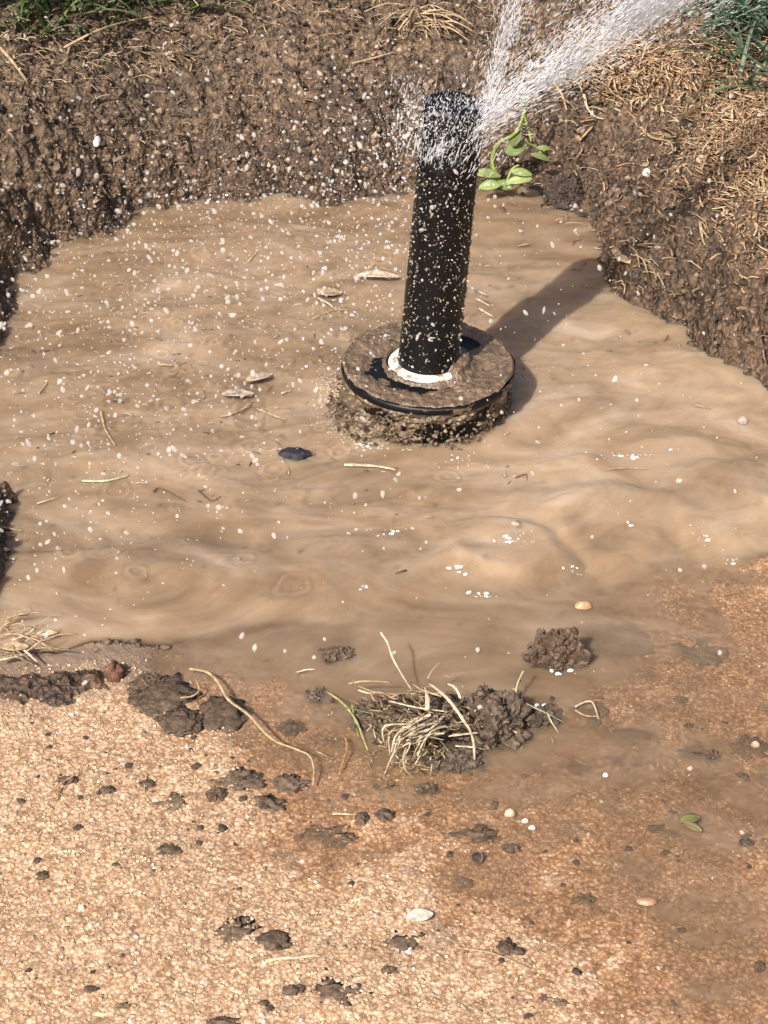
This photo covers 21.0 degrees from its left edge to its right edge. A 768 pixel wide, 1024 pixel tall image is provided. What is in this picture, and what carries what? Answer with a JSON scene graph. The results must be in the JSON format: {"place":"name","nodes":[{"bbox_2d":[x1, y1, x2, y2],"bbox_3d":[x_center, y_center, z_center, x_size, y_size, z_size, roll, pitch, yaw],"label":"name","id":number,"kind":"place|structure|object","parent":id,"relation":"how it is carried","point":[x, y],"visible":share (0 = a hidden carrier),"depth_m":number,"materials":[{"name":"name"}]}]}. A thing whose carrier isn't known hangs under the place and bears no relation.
{"place":"outdoors","nodes":[
{"label":"outdoors","id":0,"kind":"place"},
{"bbox_2d":[0,0,259,40],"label":"grass","id":1,"kind":"structure","parent":0,"point":[42,7],"depth_m":1.09,"materials":[{"name":"green plant"}]},
{"bbox_2d":[0,184,767,988],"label":"muddy water","id":2,"kind":"structure","parent":0,"point":[310,546],"depth_m":0.86,"materials":[{"name":"liquid"}]},
{"bbox_2d":[0,608,70,663],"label":"straw tangle","id":3,"kind":"object","parent":2,"relation":"on","point":[12,618],"visible":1,"depth_m":0.77,"materials":[{"name":"plant"}]},
{"bbox_2d":[38,629,56,634],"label":"leaf scrap","id":4,"kind":"object","parent":2,"relation":"on","point":[50,632],"visible":1,"depth_m":0.77,"materials":[{"name":"plant"}]},
{"bbox_2d":[81,475,128,481],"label":"straw","id":5,"kind":"object","parent":2,"relation":"on","point":[102,480],"visible":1,"depth_m":0.85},
{"bbox_2d":[100,410,115,444],"bbox_3d":[-0.119,-0.036,0.893,0.011,0.003,0.033,0,34,0],"label":"straw","id":6,"kind":"object","parent":2,"relation":"on","point":[102,420],"visible":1,"depth_m":0.90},
{"bbox_2d":[220,402,252,417],"bbox_3d":[-0.064,-0.045,0.904,0.014,0.001,0.014,0,34,0],"label":"straw","id":7,"kind":"object","parent":2,"relation":"on","point":[232,413],"visible":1,"depth_m":0.90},
{"bbox_2d":[222,388,253,395],"bbox_3d":[-0.064,-0.052,0.912,0.014,0.002,0.006,-1,40,-6],"label":"leaf scrap","id":8,"kind":"object","parent":2,"relation":"on","point":[237,392],"visible":1,"depth_m":0.91,"materials":[{"name":"plant"}]},
{"bbox_2d":[245,371,271,381],"bbox_3d":[-0.056,-0.060,0.925,0.014,0.002,0.006,-17,43,-28],"label":"leaf scrap","id":9,"kind":"object","parent":2,"relation":"on","point":[256,375],"visible":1,"depth_m":0.93,"materials":[{"name":"plant"}]},
{"bbox_2d":[13,251,527,573],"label":"floating chips","id":10,"kind":"object","parent":2,"relation":"on","point":[505,474],"visible":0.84,"depth_m":0.91,"materials":[{"name":"wood"}]},
{"bbox_2d":[255,407,285,419],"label":"straw","id":11,"kind":"object","parent":2,"relation":"on","point":[260,409],"visible":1,"depth_m":0.90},
{"bbox_2d":[278,447,311,459],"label":"dark stone","id":12,"kind":"object","parent":2,"relation":"on","point":[296,453],"visible":1,"depth_m":0.87,"materials":[{"name":"stone"}]},
{"bbox_2d":[317,286,341,295],"bbox_3d":[-0.026,-0.105,0.995,0.010,0.003,0.010,26,42,33],"label":"leaf scrap","id":13,"kind":"object","parent":2,"relation":"on","point":[329,290],"visible":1,"depth_m":0.99,"materials":[{"name":"plant"}]},
{"bbox_2d":[344,463,395,469],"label":"straw","id":14,"kind":"object","parent":2,"relation":"on","point":[362,465],"visible":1,"depth_m":0.87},
{"bbox_2d":[357,269,399,277],"bbox_3d":[-0.003,-0.115,1.006,0.021,0.003,0.007,2,40,-4],"label":"leaf scrap","id":15,"kind":"object","parent":2,"relation":"on","point":[378,273],"visible":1,"depth_m":1.01,"materials":[{"name":"plant"}]},
{"bbox_2d":[82,189,735,953],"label":"surface bubbles","id":16,"kind":"object","parent":2,"relation":"on","point":[634,457],"visible":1,"depth_m":0.81,"materials":[{"name":"white"}]},
{"bbox_2d":[315,632,562,788],"bbox_3d":[0.020,0.073,0.725,0.088,0.028,0.065,0,34,0],"label":"sod clump","id":17,"kind":"object","parent":2,"relation":"on","point":[486,716],"visible":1,"depth_m":0.72,"materials":[{"name":"soil"}]},
{"bbox_2d":[504,808,515,817],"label":"pebble","id":18,"kind":"object","parent":2,"relation":"on","point":[510,813],"visible":1,"depth_m":0.69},
{"bbox_2d":[520,627,591,671],"bbox_3d":[0.064,0.051,0.760,0.028,0.025,0.014,0,34,0],"label":"soil clod","id":19,"kind":"object","parent":2,"relation":"on","point":[559,649],"visible":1,"depth_m":0.76,"materials":[{"name":"soil"}]},
{"bbox_2d":[575,601,591,609],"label":"pebble","id":20,"kind":"object","parent":2,"relation":"on","point":[582,605],"visible":1,"depth_m":0.79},
{"bbox_2d":[574,700,598,718],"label":"straw","id":21,"kind":"object","parent":2,"relation":"on","point":[581,703],"visible":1,"depth_m":0.74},
{"bbox_2d":[680,813,700,822],"bbox_3d":[0.102,0.102,0.689,0.008,0.001,0.004,-9,41,-18],"label":"leaf scrap","id":22,"kind":"object","parent":2,"relation":"on","point":[690,817],"visible":1,"depth_m":0.69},
{"bbox_2d":[684,821,701,831],"bbox_3d":[0.102,0.104,0.686,0.007,0.001,0.003,24,45,26],"label":"leaf scrap","id":23,"kind":"object","parent":2,"relation":"on","point":[693,826],"visible":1,"depth_m":0.69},
{"bbox_2d":[737,416,747,423],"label":"pebble","id":24,"kind":"object","parent":2,"relation":"on","point":[742,419],"visible":1,"depth_m":0.90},
{"bbox_2d":[751,741,759,747],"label":"pebble","id":25,"kind":"object","parent":2,"relation":"on","point":[755,744],"visible":1,"depth_m":0.72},
{"bbox_2d":[0,553,767,1023],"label":"concrete path","id":26,"kind":"structure","parent":0,"point":[658,933],"depth_m":0.67,"materials":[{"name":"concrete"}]},
{"bbox_2d":[1,640,27,650],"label":"leaf scrap","id":27,"kind":"object","parent":26,"relation":"on","point":[18,645],"visible":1,"depth_m":0.76,"materials":[{"name":"plant"}]},
{"bbox_2d":[34,871,49,880],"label":"mud clod","id":28,"kind":"object","parent":26,"relation":"on","point":[43,875],"visible":1,"depth_m":0.67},
{"bbox_2d":[55,776,77,784],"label":"mud clod","id":29,"kind":"object","parent":26,"relation":"on","point":[73,779],"visible":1,"depth_m":0.70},
{"bbox_2d":[56,768,88,798],"bbox_3d":[-0.105,0.092,0.703,0.009,0.002,0.017,0,34,0],"label":"straw","id":30,"kind":"object","parent":26,"relation":"on","point":[64,781],"visible":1,"depth_m":0.70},
{"bbox_2d":[73,824,83,830],"bbox_3d":[-0.101,0.104,0.685,0.003,0.001,0.004,25,41,32],"label":"mud speck","id":31,"kind":"object","parent":26,"relation":"on","point":[77,827],"visible":1,"depth_m":0.69},
{"bbox_2d":[83,985,98,992],"bbox_3d":[-0.088,0.144,0.625,0.005,0.001,0.003,-3,34,-5],"label":"mud speck","id":32,"kind":"object","parent":26,"relation":"on","point":[90,988],"visible":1,"depth_m":0.62},
{"bbox_2d":[100,785,115,793],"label":"mud clod","id":33,"kind":"object","parent":26,"relation":"on","point":[109,789],"visible":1,"depth_m":0.70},
{"bbox_2d":[103,660,126,682],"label":"rusty clod","id":34,"kind":"object","parent":26,"relation":"on","point":[114,671],"visible":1,"depth_m":0.75,"materials":[{"name":"soil"}]},
{"bbox_2d":[114,1002,136,1008],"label":"mud smear","id":35,"kind":"object","parent":26,"relation":"on","point":[125,1005],"visible":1,"depth_m":0.62},
{"bbox_2d":[126,671,164,691],"bbox_3d":[-0.085,0.062,0.749,0.015,0.006,0.013,-17,38,-24],"label":"mud clod","id":36,"kind":"object","parent":26,"relation":"on","point":[143,681],"visible":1,"depth_m":0.75,"materials":[{"name":"soil"}]},
{"bbox_2d":[141,779,157,788],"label":"mud clod","id":37,"kind":"object","parent":26,"relation":"on","point":[149,782],"visible":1,"depth_m":0.70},
{"bbox_2d":[126,672,201,716],"bbox_3d":[-0.080,0.066,0.743,0.026,0.003,0.026,-26,42,-33],"label":"mud clod","id":38,"kind":"object","parent":26,"relation":"on","point":[166,695],"visible":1,"depth_m":0.74,"materials":[{"name":"soil"}]},
{"bbox_2d":[180,681,199,698],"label":"straw","id":39,"kind":"object","parent":38,"relation":"on","point":[197,692],"visible":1,"depth_m":0.74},
{"bbox_2d":[156,843,181,855],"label":"mud clod","id":40,"kind":"object","parent":26,"relation":"on","point":[164,849],"visible":1,"depth_m":0.68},
{"bbox_2d":[152,791,194,810],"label":"mud smear","id":41,"kind":"object","parent":26,"relation":"on","point":[178,800],"visible":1,"depth_m":0.70},
{"bbox_2d":[157,708,203,737],"bbox_3d":[-0.072,0.073,0.731,0.018,0.003,0.017,0,34,0],"label":"mud clod","id":42,"kind":"object","parent":26,"relation":"on","point":[183,722],"visible":1,"depth_m":0.73,"materials":[{"name":"soil"}]},
{"bbox_2d":[191,762,201,769],"bbox_3d":[-0.065,0.087,0.712,0.003,0.001,0.004,25,41,32],"label":"mud speck","id":43,"kind":"object","parent":26,"relation":"on","point":[195,766],"visible":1,"depth_m":0.71},
{"bbox_2d":[205,786,227,801],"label":"mud clod","id":44,"kind":"object","parent":26,"relation":"on","point":[215,793],"visible":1,"depth_m":0.70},
{"bbox_2d":[217,823,227,832],"bbox_3d":[-0.053,0.105,0.686,0.004,0.001,0.005,-20,39,-27],"label":"mud speck","id":45,"kind":"object","parent":26,"relation":"on","point":[222,828],"visible":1,"depth_m":0.69},
{"bbox_2d":[206,1016,240,1023],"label":"mud clod","id":46,"kind":"object","parent":26,"relation":"on","point":[222,1020],"visible":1,"depth_m":0.61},
{"bbox_2d":[199,695,253,732],"bbox_3d":[-0.058,0.072,0.736,0.023,0.003,0.024,0,34,0],"label":"mud clod","id":47,"kind":"object","parent":26,"relation":"on","point":[219,712],"visible":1,"depth_m":0.73,"materials":[{"name":"soil"}]},
{"bbox_2d":[207,766,266,791],"bbox_3d":[-0.052,0.091,0.708,0.024,0.001,0.014,0,34,0],"label":"mud smear","id":48,"kind":"object","parent":26,"relation":"on","point":[245,777],"visible":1,"depth_m":0.71},
{"bbox_2d":[213,916,262,945],"bbox_3d":[-0.046,0.132,0.645,0.016,0.001,0.017,0,34,0],"label":"mud smear","id":49,"kind":"object","parent":26,"relation":"on","point":[240,929],"visible":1,"depth_m":0.65},
{"bbox_2d":[189,668,314,784],"bbox_3d":[-0.046,0.072,0.729,0.007,0.004,0.079,-23,40,-30],"label":"straw","id":50,"kind":"object","parent":26,"relation":"on","point":[217,681],"visible":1,"depth_m":0.73,"materials":[{"name":"plant"}]},
{"bbox_2d":[258,999,269,1006],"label":"mud clod","id":51,"kind":"object","parent":26,"relation":"on","point":[264,1002],"visible":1,"depth_m":0.62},
{"bbox_2d":[252,793,287,811],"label":"mud smear","id":52,"kind":"object","parent":26,"relation":"on","point":[273,802],"visible":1,"depth_m":0.70},
{"bbox_2d":[255,929,291,950],"bbox_3d":[-0.034,0.132,0.642,0.012,0.002,0.010,0,34,0],"label":"mud clod","id":53,"kind":"object","parent":26,"relation":"on","point":[273,940],"visible":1,"depth_m":0.64,"materials":[{"name":"soil"}]},
{"bbox_2d":[270,773,309,792],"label":"mud smear","id":54,"kind":"object","parent":26,"relation":"on","point":[285,782],"visible":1,"depth_m":0.71},
{"bbox_2d":[265,954,317,962],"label":"straw","id":55,"kind":"object","parent":26,"relation":"on","point":[269,960],"visible":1,"depth_m":0.64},
{"bbox_2d":[276,717,307,736],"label":"mud clod","id":56,"kind":"object","parent":26,"relation":"on","point":[290,727],"visible":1,"depth_m":0.73,"materials":[{"name":"soil"}]},
{"bbox_2d":[282,984,305,995],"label":"mud clod","id":57,"kind":"object","parent":26,"relation":"on","point":[291,989],"visible":1,"depth_m":0.62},
{"bbox_2d":[304,686,324,707],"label":"mud clod","id":58,"kind":"object","parent":26,"relation":"on","point":[313,697],"visible":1,"depth_m":0.74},
{"bbox_2d":[302,823,349,840],"bbox_3d":[-0.019,0.106,0.687,0.020,0.001,0.011,0,34,0],"label":"mud smear","id":59,"kind":"object","parent":26,"relation":"on","point":[312,833],"visible":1,"depth_m":0.69},
{"bbox_2d":[319,645,355,662],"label":"mud clod","id":60,"kind":"object","parent":26,"relation":"on","point":[332,654],"visible":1,"depth_m":0.76,"materials":[{"name":"soil"}]},
{"bbox_2d":[322,832,359,848],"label":"mud smear","id":61,"kind":"object","parent":26,"relation":"on","point":[337,843],"visible":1,"depth_m":0.68},
{"bbox_2d":[313,976,372,1005],"bbox_3d":[-0.014,0.145,0.624,0.023,0.001,0.016,0,34,0],"label":"mud smear","id":62,"kind":"object","parent":26,"relation":"on","point":[330,988],"visible":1,"depth_m":0.62},
{"bbox_2d":[339,737,347,774],"bbox_3d":[-0.014,0.083,0.716,0.003,0.002,0.020,0,34,0],"label":"root","id":63,"kind":"object","parent":26,"relation":"on","point":[346,739],"visible":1,"depth_m":0.71,"materials":[{"name":"plant"}]},
{"bbox_2d":[354,811,369,826],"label":"mud clod","id":64,"kind":"object","parent":26,"relation":"on","point":[361,819],"visible":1,"depth_m":0.69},
{"bbox_2d":[373,808,395,820],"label":"mud clod","id":65,"kind":"object","parent":26,"relation":"on","point":[384,814],"visible":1,"depth_m":0.69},
{"bbox_2d":[381,965,398,974],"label":"mud clod","id":66,"kind":"object","parent":26,"relation":"on","point":[389,969],"visible":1,"depth_m":0.63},
{"bbox_2d":[383,930,422,954],"bbox_3d":[0.006,0.135,0.642,0.020,0.001,0.018,11,36,16],"label":"mud smear","id":67,"kind":"object","parent":26,"relation":"on","point":[401,943],"visible":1,"depth_m":0.64},
{"bbox_2d":[407,907,432,920],"bbox_3d":[0.011,0.127,0.651,0.009,0.002,0.005,-7,41,-14],"label":"leaf scrap","id":68,"kind":"object","parent":26,"relation":"on","point":[419,914],"visible":1,"depth_m":0.65,"materials":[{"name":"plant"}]},
{"bbox_2d":[413,781,440,795],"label":"mud clod","id":69,"kind":"object","parent":26,"relation":"on","point":[427,788],"visible":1,"depth_m":0.70,"materials":[{"name":"soil"}]},
{"bbox_2d":[450,876,473,888],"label":"mud smear","id":70,"kind":"object","parent":26,"relation":"on","point":[461,881],"visible":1,"depth_m":0.67},
{"bbox_2d":[449,824,501,843],"bbox_3d":[0.029,0.107,0.686,0.022,0.002,0.012,0,34,0],"label":"mud smear","id":71,"kind":"object","parent":26,"relation":"on","point":[480,832],"visible":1,"depth_m":0.69},
{"bbox_2d":[471,851,482,863],"bbox_3d":[0.030,0.112,0.673,0.004,0.004,0.004,0,34,0],"label":"clear drop","id":72,"kind":"object","parent":26,"relation":"on","point":[476,857],"visible":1,"depth_m":0.67,"materials":[{"name":"liquid"}]},
{"bbox_2d":[458,946,529,968],"bbox_3d":[0.034,0.137,0.637,0.022,0.001,0.010,0,34,0],"label":"straw","id":73,"kind":"object","parent":26,"relation":"on","point":[472,949],"visible":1,"depth_m":0.64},
{"bbox_2d":[496,936,515,955],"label":"mud clod","id":74,"kind":"object","parent":26,"relation":"on","point":[506,946],"visible":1,"depth_m":0.64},
{"bbox_2d":[502,843,521,853],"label":"mud clod","id":75,"kind":"object","parent":26,"relation":"on","point":[512,848],"visible":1,"depth_m":0.68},
{"bbox_2d":[509,946,525,955],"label":"mud clod","id":76,"kind":"object","parent":26,"relation":"on","point":[516,950],"visible":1,"depth_m":0.64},
{"bbox_2d":[538,993,551,1001],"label":"mud smear","id":77,"kind":"object","parent":26,"relation":"on","point":[543,997],"visible":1,"depth_m":0.62},
{"bbox_2d":[526,703,566,726],"bbox_3d":[0.056,0.073,0.737,0.022,0.009,0.018,0,34,0],"label":"soil clod","id":78,"kind":"object","parent":26,"relation":"on","point":[542,717],"visible":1,"depth_m":0.73,"materials":[{"name":"soil"}]},
{"bbox_2d":[553,997,569,1006],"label":"mud smear","id":79,"kind":"object","parent":26,"relation":"on","point":[562,1002],"visible":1,"depth_m":0.62},
{"bbox_2d":[571,967,582,975],"bbox_3d":[0.059,0.140,0.634,0.003,0.001,0.004,-25,41,-32],"label":"mud speck","id":80,"kind":"object","parent":26,"relation":"on","point":[576,971],"visible":1,"depth_m":0.63},
{"bbox_2d":[567,760,591,776],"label":"mud smear","id":81,"kind":"object","parent":26,"relation":"on","point":[576,768],"visible":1,"depth_m":0.71},
{"bbox_2d":[570,892,597,905],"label":"mud smear","id":82,"kind":"object","parent":26,"relation":"on","point":[580,898],"visible":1,"depth_m":0.66},
{"bbox_2d":[569,701,609,727],"bbox_3d":[0.076,0.072,0.740,0.017,0.002,0.017,-23,40,-30],"label":"mud smear","id":83,"kind":"object","parent":26,"relation":"on","point":[603,710],"visible":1,"depth_m":0.74},
{"bbox_2d":[632,760,641,766],"bbox_3d":[0.087,0.087,0.716,0.003,0.001,0.004,25,41,32],"label":"mud speck","id":84,"kind":"object","parent":26,"relation":"on","point":[636,763],"visible":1,"depth_m":0.72},
{"bbox_2d":[625,729,652,740],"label":"mud smear","id":85,"kind":"object","parent":26,"relation":"on","point":[643,736],"visible":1,"depth_m":0.73},
{"bbox_2d":[636,897,656,906],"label":"pebble","id":86,"kind":"object","parent":26,"relation":"on","point":[647,901],"visible":1,"depth_m":0.66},
{"bbox_2d":[643,824,674,835],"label":"mud smear","id":87,"kind":"object","parent":26,"relation":"on","point":[659,828],"visible":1,"depth_m":0.69},
{"bbox_2d":[670,831,679,837],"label":"mud speck","id":88,"kind":"object","parent":26,"relation":"on","point":[673,834],"visible":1,"depth_m":0.69},
{"bbox_2d":[672,695,688,703],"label":"mud clod","id":89,"kind":"object","parent":26,"relation":"on","point":[680,699],"visible":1,"depth_m":0.74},
{"bbox_2d":[676,927,686,933],"bbox_3d":[0.093,0.131,0.650,0.003,0.001,0.003,-5,34,-7],"label":"mud speck","id":90,"kind":"object","parent":26,"relation":"on","point":[681,930],"visible":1,"depth_m":0.65},
{"bbox_2d":[677,745,702,760],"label":"mud clod","id":91,"kind":"object","parent":26,"relation":"on","point":[685,753],"visible":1,"depth_m":0.72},
{"bbox_2d":[670,637,729,671],"bbox_3d":[0.117,0.052,0.768,0.022,0.001,0.020,21,39,28],"label":"mud smear","id":92,"kind":"object","parent":26,"relation":"on","point":[714,656],"visible":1,"depth_m":0.77},
{"bbox_2d":[704,749,719,759],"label":"mud clod","id":93,"kind":"object","parent":26,"relation":"on","point":[711,753],"visible":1,"depth_m":0.72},
{"bbox_2d":[735,772,748,778],"bbox_3d":[0.123,0.090,0.711,0.005,0.001,0.003,8,35,12],"label":"mud speck","id":94,"kind":"object","parent":26,"relation":"on","point":[742,775],"visible":1,"depth_m":0.71},
{"bbox_2d":[727,734,767,761],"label":"mud smear","id":95,"kind":"object","parent":26,"relation":"on","point":[746,756],"visible":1,"depth_m":0.72},
{"bbox_2d":[753,960,765,973],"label":"mud clod","id":96,"kind":"object","parent":26,"relation":"on","point":[758,967],"visible":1,"depth_m":0.64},
{"bbox_2d":[0,0,767,990],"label":"ground","id":97,"kind":"structure","parent":0,"point":[58,688],"depth_m":1.08,"materials":[{"name":"soil"}]},
{"bbox_2d":[0,46,28,81],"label":"straw","id":98,"kind":"object","parent":97,"relation":"on","point":[6,54],"visible":1,"depth_m":1.05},
{"bbox_2d":[93,136,100,146],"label":"pebble","id":99,"kind":"object","parent":97,"relation":"on","point":[97,141],"visible":1,"depth_m":1.06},
{"bbox_2d":[63,16,152,48],"bbox_3d":[-0.145,-0.256,1.096,0.009,0.007,0.062,24,41,32],"label":"straw","id":100,"kind":"object","parent":97,"relation":"on","point":[84,36],"visible":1,"depth_m":1.08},
{"bbox_2d":[0,0,609,102],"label":"straw litter","id":101,"kind":"object","parent":97,"relation":"on","point":[239,19],"visible":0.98,"depth_m":1.10,"materials":[{"name":"plant"}]},
{"bbox_2d":[351,52,393,64],"bbox_3d":[-0.006,-0.243,1.110,0.023,0.006,0.006,0,34,0],"label":"straw","id":102,"kind":"object","parent":97,"relation":"on","point":[363,60],"visible":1,"depth_m":1.11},
{"bbox_2d":[6,0,767,360],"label":"straw litter","id":103,"kind":"object","parent":97,"relation":"on","point":[482,140],"visible":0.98,"depth_m":1.07,"materials":[{"name":"plant"}]},
{"bbox_2d":[364,3,473,40],"bbox_3d":[0.020,-0.268,1.125,0.062,0.013,0.031,9,35,14],"label":"straw tangle","id":104,"kind":"object","parent":97,"relation":"on","point":[424,13],"visible":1,"depth_m":1.12,"materials":[{"name":"plant"}]},
{"bbox_2d":[325,91,515,449],"bbox_3d":[0.017,-0.084,0.883,0.083,0.196,0.078,1,35,-1],"label":"pop up sprinkler","id":105,"kind":"object","parent":97,"relation":"on","point":[431,367],"visible":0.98,"depth_m":0.87,"materials":[{"name":"black plastic"}]},
{"bbox_2d":[477,95,550,190],"bbox_3d":[0.066,-0.188,1.060,0.040,0.053,0.014,0,34,0],"label":"weed seedling","id":106,"kind":"object","parent":97,"relation":"on","point":[516,145],"visible":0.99,"depth_m":1.06,"materials":[{"name":"green plant"}]},
{"bbox_2d":[553,81,566,109],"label":"straw","id":107,"kind":"object","parent":97,"relation":"on","point":[558,88],"visible":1,"depth_m":1.09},
{"bbox_2d":[544,171,584,209],"bbox_3d":[0.095,-0.166,1.075,0.023,0.022,0.020,0,34,0],"label":"soil clod","id":108,"kind":"object","parent":97,"relation":"on","point":[565,191],"visible":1,"depth_m":1.07,"materials":[{"name":"soil"}]},
{"bbox_2d":[583,94,602,118],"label":"straw","id":109,"kind":"object","parent":97,"relation":"on","point":[585,102],"visible":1,"depth_m":1.08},
{"bbox_2d":[615,252,630,263],"bbox_3d":[0.115,-0.122,0.993,0.008,0.002,0.011,-22,43,-21],"label":"leaf scrap","id":110,"kind":"object","parent":97,"relation":"on","point":[619,256],"visible":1,"depth_m":0.99,"materials":[{"name":"plant"}]},
{"bbox_2d":[609,237,664,294],"bbox_3d":[0.122,-0.120,0.994,0.026,0.029,0.048,0,34,0],"label":"straw tangle","id":111,"kind":"object","parent":97,"relation":"on","point":[646,267],"visible":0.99,"depth_m":0.98,"materials":[{"name":"plant"}]},
{"bbox_2d":[517,0,767,308],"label":"straw litter","id":112,"kind":"object","parent":97,"relation":"on","point":[749,142],"visible":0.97,"depth_m":1.03,"materials":[{"name":"plant"}]},
{"bbox_2d":[642,168,649,176],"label":"pebble","id":113,"kind":"object","parent":97,"relation":"on","point":[644,171],"visible":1,"depth_m":1.03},
{"bbox_2d":[639,126,674,152],"bbox_3d":[0.138,-0.188,1.044,0.003,0.005,0.038,-13,36,-18],"label":"straw","id":114,"kind":"object","parent":97,"relation":"on","point":[651,136],"visible":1,"depth_m":1.04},
{"bbox_2d":[698,222,705,244],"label":"straw","id":115,"kind":"object","parent":97,"relation":"on","point":[700,229],"visible":1,"depth_m":0.98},
{"bbox_2d":[656,0,767,98],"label":"grass","id":116,"kind":"structure","parent":97,"relation":"on","point":[748,9],"depth_m":1.04,"materials":[{"name":"green plant"}]},
{"bbox_2d":[761,171,767,192],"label":"straw","id":117,"kind":"object","parent":97,"relation":"on","point":[763,182],"visible":1,"depth_m":0.95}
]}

